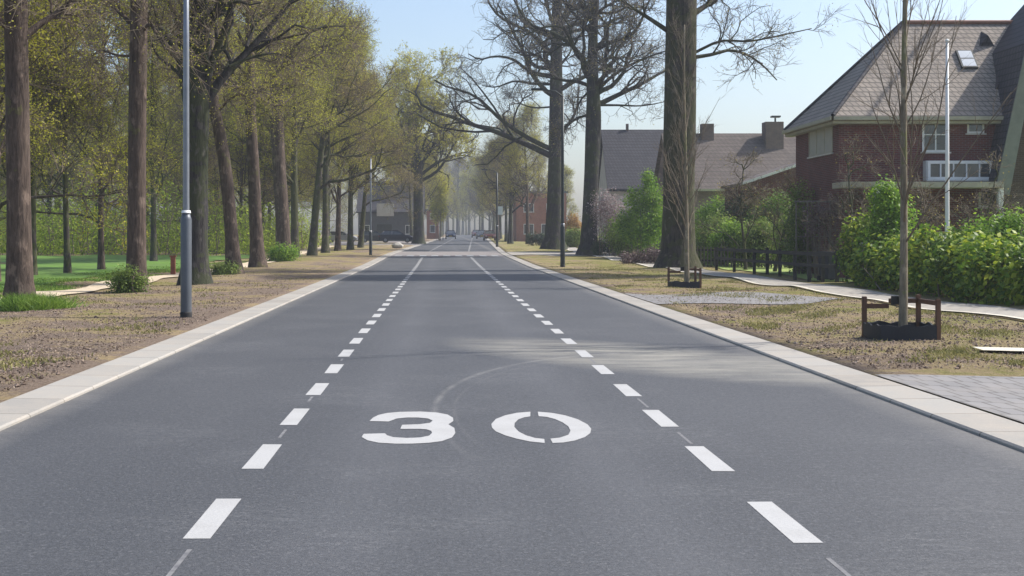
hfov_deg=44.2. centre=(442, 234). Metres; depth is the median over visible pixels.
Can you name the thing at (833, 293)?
pavement edging
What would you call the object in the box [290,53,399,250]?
roadside tree
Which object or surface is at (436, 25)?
sky
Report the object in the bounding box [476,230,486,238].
parked car
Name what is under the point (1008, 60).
gabled house
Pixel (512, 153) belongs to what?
roadside tree
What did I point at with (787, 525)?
lane line
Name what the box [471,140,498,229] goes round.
roadside tree
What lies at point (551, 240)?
oak tree
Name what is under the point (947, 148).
flagpole
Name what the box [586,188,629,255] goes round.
blossom tree
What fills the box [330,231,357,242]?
parked car
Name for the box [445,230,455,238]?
car
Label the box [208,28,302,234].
woodland tree
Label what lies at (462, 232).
roadside tree
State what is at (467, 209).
roadside tree
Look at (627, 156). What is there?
grey roof house
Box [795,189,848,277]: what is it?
climbing shrub
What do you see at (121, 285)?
bush
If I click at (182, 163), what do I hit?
woodland tree
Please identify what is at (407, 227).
window
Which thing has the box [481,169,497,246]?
street lamp
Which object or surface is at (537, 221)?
red house
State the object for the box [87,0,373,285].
roadside tree
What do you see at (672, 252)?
oak tree
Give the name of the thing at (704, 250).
picket fence
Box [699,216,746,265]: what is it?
garden bush
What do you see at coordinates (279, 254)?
leafy clump
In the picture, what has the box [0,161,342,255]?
undergrowth
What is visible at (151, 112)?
woodland tree
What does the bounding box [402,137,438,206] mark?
roadside tree
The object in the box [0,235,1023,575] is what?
road
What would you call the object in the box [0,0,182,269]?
woodland tree
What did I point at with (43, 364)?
soil clods
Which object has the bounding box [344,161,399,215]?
roadside tree
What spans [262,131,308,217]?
woodland tree
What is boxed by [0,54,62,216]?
woodland tree
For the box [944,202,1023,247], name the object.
green bush
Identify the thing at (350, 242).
roadside tree
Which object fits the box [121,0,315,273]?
roadside tree
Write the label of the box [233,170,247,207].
woodland tree
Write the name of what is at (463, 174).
woodland tree
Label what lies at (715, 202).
garden bush
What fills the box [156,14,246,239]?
roadside tree
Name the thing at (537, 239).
box hedge
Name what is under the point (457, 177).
roadside tree
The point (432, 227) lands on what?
window
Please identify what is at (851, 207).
bare shrub
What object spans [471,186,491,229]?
roadside tree
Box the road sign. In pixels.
[497,206,502,214]
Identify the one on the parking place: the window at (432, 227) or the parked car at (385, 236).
the parked car at (385, 236)
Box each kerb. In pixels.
[0,237,444,430]
[485,238,1023,452]
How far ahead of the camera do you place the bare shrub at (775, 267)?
52.15 m
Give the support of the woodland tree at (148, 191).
on the ground at (351, 259)
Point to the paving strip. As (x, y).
(1002, 348)
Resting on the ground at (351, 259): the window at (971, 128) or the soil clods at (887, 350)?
the soil clods at (887, 350)
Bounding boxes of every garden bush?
[695,198,720,259]
[695,204,735,265]
[698,189,724,257]
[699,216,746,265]
[709,186,770,261]
[728,212,782,267]
[745,187,793,264]
[766,201,793,267]
[779,222,803,270]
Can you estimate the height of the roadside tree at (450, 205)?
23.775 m
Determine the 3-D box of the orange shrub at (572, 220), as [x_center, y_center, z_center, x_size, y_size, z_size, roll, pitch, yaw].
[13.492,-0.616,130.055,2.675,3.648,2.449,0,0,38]
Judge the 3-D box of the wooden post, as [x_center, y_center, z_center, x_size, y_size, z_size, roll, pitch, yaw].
[-10.688,1.268,50.000,0.260,0.880,0.200,0,0,0]
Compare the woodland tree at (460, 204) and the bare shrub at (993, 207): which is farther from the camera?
the woodland tree at (460, 204)
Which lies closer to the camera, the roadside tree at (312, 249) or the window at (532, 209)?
the roadside tree at (312, 249)
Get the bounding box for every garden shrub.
[599,217,652,256]
[776,176,817,273]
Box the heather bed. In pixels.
[618,244,660,263]
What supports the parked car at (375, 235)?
on the parking place
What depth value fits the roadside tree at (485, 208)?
271.10 m
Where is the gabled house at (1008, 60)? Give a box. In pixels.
[982,5,1023,222]
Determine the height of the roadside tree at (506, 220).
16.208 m
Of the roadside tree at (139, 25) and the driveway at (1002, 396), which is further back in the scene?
the roadside tree at (139, 25)
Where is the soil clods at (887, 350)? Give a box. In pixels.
[627,289,1023,370]
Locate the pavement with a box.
[568,247,1023,317]
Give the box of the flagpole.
[945,39,949,235]
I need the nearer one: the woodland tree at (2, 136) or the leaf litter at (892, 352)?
the leaf litter at (892, 352)
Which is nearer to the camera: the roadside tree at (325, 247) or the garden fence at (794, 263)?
the garden fence at (794, 263)
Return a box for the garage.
[721,163,795,262]
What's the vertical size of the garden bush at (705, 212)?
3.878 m
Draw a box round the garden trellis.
[794,200,834,274]
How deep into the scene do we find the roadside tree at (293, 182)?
78.76 m
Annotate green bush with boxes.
[565,226,580,247]
[851,174,921,280]
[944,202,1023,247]
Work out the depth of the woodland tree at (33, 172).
47.01 m
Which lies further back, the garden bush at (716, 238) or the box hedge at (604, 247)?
the box hedge at (604, 247)
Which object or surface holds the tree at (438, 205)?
on the ground at (351, 259)
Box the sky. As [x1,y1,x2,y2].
[1,0,1023,234]
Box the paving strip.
[975,347,1023,350]
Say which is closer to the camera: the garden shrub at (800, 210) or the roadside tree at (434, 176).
the garden shrub at (800, 210)
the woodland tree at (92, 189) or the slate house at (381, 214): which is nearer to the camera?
the woodland tree at (92, 189)
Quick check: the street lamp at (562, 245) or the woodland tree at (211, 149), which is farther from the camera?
the woodland tree at (211, 149)
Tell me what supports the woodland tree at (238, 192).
on the ground at (351, 259)
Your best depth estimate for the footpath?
38.09 m
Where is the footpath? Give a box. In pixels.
[0,246,333,309]
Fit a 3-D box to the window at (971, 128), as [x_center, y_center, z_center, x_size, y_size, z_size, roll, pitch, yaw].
[19.492,-3.986,45.970,0.740,0.675,0.100,0,0,0]
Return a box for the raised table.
[389,252,505,256]
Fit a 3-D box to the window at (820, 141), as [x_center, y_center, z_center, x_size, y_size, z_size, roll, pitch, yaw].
[14.470,-3.698,48.200,0.100,1.405,3.120,0,0,0]
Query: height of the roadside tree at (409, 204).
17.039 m
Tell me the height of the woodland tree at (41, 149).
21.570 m
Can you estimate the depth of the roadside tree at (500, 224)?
214.69 m
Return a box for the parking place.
[329,241,416,244]
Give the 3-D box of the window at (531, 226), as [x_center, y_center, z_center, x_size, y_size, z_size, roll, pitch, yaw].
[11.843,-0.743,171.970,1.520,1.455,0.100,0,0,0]
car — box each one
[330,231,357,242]
[358,231,386,242]
[379,230,412,242]
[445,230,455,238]
[471,230,480,237]
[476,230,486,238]
[483,230,495,240]
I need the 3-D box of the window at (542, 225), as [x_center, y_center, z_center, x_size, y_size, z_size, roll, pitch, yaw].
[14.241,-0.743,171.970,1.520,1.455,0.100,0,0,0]
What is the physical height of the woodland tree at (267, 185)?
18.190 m
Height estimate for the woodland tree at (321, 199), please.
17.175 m
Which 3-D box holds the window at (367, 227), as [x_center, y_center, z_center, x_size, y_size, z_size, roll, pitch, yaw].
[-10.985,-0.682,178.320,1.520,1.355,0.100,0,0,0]
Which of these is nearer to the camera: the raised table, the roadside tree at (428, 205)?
the raised table
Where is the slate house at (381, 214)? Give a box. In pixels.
[356,181,424,240]
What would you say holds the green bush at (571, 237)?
on the ground at (351, 259)
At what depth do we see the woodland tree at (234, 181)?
132.64 m
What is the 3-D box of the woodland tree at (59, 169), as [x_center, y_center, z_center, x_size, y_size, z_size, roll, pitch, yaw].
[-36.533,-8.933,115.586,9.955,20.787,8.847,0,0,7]
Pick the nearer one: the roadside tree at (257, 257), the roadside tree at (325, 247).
the roadside tree at (257, 257)
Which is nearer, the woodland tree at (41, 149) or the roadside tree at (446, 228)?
the woodland tree at (41, 149)
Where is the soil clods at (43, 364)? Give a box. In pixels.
[0,282,298,392]
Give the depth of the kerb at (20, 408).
15.37 m
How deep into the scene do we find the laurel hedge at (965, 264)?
31.25 m
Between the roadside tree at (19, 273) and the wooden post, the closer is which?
the roadside tree at (19, 273)
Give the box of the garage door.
[377,224,391,240]
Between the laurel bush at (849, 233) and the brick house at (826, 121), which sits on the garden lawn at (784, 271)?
the laurel bush at (849, 233)
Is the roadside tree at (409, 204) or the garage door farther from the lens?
the garage door
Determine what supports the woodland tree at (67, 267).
on the ground at (351, 259)
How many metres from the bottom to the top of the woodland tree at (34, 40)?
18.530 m
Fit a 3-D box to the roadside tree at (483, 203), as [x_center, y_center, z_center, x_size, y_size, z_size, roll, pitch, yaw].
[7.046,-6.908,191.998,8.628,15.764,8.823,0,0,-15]
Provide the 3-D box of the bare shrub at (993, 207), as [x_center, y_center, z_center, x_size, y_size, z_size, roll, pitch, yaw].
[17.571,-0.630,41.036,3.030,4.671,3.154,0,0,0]
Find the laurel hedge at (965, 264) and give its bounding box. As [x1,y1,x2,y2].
[844,220,1023,305]
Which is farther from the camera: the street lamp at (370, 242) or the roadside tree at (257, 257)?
the street lamp at (370, 242)
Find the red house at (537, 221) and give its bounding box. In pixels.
[513,191,567,241]
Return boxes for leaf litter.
[0,266,343,390]
[561,267,1023,369]
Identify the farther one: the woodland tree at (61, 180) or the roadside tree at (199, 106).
the woodland tree at (61, 180)
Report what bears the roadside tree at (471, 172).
on the ground at (351, 259)
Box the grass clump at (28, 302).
[0,289,94,311]
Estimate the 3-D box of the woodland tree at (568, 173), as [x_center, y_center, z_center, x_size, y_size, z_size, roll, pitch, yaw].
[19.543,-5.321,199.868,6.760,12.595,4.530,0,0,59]
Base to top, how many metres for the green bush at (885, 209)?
3.449 m
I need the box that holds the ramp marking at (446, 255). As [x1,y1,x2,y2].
[395,255,497,255]
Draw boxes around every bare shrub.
[691,147,776,270]
[751,163,795,271]
[800,132,890,278]
[884,170,960,236]
[931,145,1023,232]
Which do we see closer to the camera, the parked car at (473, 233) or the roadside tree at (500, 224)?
the roadside tree at (500, 224)
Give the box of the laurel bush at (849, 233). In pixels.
[831,207,892,282]
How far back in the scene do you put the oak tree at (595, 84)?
87.59 m
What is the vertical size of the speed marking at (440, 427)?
0.001 m
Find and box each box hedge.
[525,231,544,245]
[590,239,651,255]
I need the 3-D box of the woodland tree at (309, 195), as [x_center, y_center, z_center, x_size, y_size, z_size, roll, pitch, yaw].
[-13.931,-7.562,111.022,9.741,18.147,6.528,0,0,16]
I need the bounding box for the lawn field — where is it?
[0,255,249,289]
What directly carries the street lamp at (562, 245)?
on the ground at (351, 259)
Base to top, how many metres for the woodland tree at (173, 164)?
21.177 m
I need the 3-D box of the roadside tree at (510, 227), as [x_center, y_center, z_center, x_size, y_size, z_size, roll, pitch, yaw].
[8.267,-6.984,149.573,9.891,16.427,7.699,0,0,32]
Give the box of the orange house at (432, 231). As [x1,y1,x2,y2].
[425,209,438,238]
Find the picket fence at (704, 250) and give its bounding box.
[696,247,785,267]
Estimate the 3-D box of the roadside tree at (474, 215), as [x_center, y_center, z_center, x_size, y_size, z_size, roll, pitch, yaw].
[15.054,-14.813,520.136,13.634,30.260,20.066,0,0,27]
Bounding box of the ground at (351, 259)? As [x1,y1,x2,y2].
[0,235,1023,423]
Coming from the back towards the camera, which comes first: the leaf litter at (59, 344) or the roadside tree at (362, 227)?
the roadside tree at (362, 227)
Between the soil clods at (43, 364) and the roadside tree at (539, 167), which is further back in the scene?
the roadside tree at (539, 167)
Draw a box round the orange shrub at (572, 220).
[564,211,581,243]
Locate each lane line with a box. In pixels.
[166,241,448,575]
[468,241,850,575]
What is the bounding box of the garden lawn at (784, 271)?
[702,262,852,281]
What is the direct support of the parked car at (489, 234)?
on the road at (136, 473)
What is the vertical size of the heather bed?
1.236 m
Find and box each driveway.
[624,292,840,303]
[875,374,1023,422]
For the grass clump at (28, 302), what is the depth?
26.61 m
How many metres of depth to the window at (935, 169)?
45.64 m
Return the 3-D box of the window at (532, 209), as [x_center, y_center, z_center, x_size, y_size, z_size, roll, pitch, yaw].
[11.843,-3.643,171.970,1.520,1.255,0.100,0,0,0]
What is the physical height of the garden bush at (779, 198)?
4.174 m
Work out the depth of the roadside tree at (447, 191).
281.33 m
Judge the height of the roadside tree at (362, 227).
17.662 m
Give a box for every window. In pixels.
[364,225,369,230]
[405,225,413,234]
[430,225,434,232]
[523,203,533,212]
[523,224,533,234]
[541,224,544,234]
[807,126,832,158]
[920,124,950,153]
[926,161,992,180]
[965,124,986,134]
[978,192,989,207]
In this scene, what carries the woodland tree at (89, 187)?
on the ground at (351, 259)
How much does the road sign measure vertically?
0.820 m
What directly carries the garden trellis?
on the garden lawn at (784, 271)
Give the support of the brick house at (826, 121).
on the ground at (351, 259)
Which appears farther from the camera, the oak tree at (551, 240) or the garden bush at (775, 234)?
the oak tree at (551, 240)
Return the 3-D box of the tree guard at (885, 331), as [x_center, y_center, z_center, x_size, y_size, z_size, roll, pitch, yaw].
[6.820,1.282,18.730,0.921,0.750,0.862,0,0,0]
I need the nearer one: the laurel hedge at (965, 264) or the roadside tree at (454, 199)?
the laurel hedge at (965, 264)
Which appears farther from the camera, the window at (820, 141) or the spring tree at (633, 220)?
the spring tree at (633, 220)
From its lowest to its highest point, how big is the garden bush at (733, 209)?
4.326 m
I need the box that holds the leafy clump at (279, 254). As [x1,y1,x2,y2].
[265,240,301,261]
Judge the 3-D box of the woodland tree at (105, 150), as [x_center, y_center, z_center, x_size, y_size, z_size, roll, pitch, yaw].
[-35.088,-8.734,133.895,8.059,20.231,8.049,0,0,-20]
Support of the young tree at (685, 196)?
on the ground at (351, 259)
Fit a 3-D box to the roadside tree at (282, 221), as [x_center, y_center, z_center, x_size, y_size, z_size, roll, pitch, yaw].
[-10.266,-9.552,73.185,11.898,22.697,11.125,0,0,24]
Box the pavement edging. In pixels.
[565,249,1023,318]
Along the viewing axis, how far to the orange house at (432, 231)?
215.00 m
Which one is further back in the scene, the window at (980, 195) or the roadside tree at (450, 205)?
the roadside tree at (450, 205)
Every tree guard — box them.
[667,266,701,287]
[862,294,940,340]
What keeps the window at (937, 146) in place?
in the brick house at (826, 121)
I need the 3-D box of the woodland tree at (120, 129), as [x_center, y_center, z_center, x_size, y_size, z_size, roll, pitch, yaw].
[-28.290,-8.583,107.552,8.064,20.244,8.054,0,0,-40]
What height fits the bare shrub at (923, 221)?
3.906 m
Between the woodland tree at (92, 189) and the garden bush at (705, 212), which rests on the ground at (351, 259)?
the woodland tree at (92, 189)
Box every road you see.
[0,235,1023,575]
[507,252,625,255]
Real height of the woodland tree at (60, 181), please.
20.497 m
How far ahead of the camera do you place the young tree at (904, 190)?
18.72 m
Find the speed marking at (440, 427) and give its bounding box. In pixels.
[362,411,590,443]
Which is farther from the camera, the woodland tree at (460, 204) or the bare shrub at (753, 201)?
the woodland tree at (460, 204)
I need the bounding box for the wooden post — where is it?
[169,255,176,273]
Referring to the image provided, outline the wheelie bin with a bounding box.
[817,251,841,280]
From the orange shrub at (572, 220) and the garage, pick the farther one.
the orange shrub at (572, 220)
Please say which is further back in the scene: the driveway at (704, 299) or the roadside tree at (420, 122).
the roadside tree at (420, 122)
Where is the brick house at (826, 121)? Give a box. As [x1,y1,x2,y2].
[782,20,1012,277]
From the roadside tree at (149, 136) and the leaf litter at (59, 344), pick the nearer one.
the leaf litter at (59, 344)
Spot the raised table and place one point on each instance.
(451, 254)
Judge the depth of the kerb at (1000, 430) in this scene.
13.69 m
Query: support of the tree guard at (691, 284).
on the ground at (351, 259)
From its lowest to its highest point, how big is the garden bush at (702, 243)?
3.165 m
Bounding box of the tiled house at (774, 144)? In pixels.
[653,116,795,250]
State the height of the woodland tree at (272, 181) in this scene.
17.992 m
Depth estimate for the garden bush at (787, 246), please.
50.59 m
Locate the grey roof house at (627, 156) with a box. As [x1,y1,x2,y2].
[598,124,662,251]
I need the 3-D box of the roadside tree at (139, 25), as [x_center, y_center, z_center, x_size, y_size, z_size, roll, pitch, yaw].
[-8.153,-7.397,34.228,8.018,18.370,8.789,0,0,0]
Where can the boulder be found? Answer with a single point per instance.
(398, 245)
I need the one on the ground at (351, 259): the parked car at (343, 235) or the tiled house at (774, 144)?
the tiled house at (774, 144)
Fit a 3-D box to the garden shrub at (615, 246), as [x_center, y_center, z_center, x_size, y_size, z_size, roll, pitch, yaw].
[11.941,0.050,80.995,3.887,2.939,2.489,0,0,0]
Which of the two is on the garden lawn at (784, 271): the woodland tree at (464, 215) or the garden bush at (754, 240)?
the garden bush at (754, 240)
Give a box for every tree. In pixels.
[0,0,124,272]
[0,0,127,274]
[0,0,135,299]
[0,0,160,280]
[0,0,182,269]
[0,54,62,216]
[0,62,61,192]
[0,120,92,210]
[1,11,103,226]
[37,148,88,207]
[43,105,115,209]
[49,0,251,290]
[62,138,121,221]
[68,164,114,205]
[70,24,149,241]
[80,62,128,222]
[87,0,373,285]
[92,87,182,224]
[104,0,182,260]
[105,59,215,223]
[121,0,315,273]
[148,75,208,222]
[150,0,358,267]
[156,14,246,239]
[156,52,231,251]
[158,88,247,219]
[180,113,245,212]
[208,0,345,256]
[208,23,306,222]
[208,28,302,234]
[214,0,375,259]
[229,73,321,229]
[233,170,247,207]
[236,56,315,236]
[245,110,332,204]
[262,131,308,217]
[283,2,406,252]
[284,0,417,255]
[288,136,357,233]
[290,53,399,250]
[290,146,363,242]
[297,33,415,249]
[332,154,363,215]
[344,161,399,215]
[346,67,427,247]
[375,40,482,243]
[380,127,430,241]
[383,0,641,249]
[399,132,444,237]
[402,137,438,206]
[425,156,447,212]
[425,164,448,214]
[426,162,454,236]
[427,174,450,240]
[440,162,468,234]
[443,180,460,229]
[446,152,471,234]
[447,171,462,229]
[449,172,470,234]
[451,170,474,234]
[453,151,481,229]
[454,161,473,234]
[459,181,476,234]
[462,146,507,239]
[462,159,483,229]
[465,157,471,234]
[466,165,478,229]
[468,108,546,243]
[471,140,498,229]
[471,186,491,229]
[473,129,529,241]
[474,175,508,233]
[476,166,511,238]
[479,0,705,255]
[484,97,547,243]
[522,141,547,190]
[564,165,581,220]
[580,0,849,268]
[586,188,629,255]
[609,167,662,256]
[654,0,732,282]
[844,0,1019,326]
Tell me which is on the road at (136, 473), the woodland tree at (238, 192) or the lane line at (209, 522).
the lane line at (209, 522)
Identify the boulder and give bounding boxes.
[392,242,403,247]
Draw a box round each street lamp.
[180,0,191,317]
[369,151,390,254]
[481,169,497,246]
[531,88,564,266]
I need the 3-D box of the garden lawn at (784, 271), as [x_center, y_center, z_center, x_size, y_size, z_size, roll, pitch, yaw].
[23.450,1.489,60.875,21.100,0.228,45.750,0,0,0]
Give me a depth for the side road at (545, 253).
91.33 m
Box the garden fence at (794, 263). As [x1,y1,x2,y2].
[714,247,838,281]
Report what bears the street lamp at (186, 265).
on the ground at (351, 259)
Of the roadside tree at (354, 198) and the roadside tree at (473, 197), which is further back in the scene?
the roadside tree at (473, 197)
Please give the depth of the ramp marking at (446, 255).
87.21 m
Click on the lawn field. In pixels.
(50, 266)
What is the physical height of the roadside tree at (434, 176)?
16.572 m
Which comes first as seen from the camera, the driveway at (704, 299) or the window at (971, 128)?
the driveway at (704, 299)
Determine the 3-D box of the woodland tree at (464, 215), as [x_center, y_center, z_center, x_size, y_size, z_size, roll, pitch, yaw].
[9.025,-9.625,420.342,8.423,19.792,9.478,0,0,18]
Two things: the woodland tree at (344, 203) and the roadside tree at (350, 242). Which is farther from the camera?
the woodland tree at (344, 203)
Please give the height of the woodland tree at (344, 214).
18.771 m
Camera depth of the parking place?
150.89 m
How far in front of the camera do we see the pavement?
33.81 m
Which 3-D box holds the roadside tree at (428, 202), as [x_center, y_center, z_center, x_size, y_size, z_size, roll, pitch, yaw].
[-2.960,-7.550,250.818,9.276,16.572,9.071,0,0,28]
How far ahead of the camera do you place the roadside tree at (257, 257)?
57.72 m
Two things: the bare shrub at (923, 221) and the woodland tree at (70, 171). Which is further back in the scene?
the woodland tree at (70, 171)
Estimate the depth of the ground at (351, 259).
24.67 m

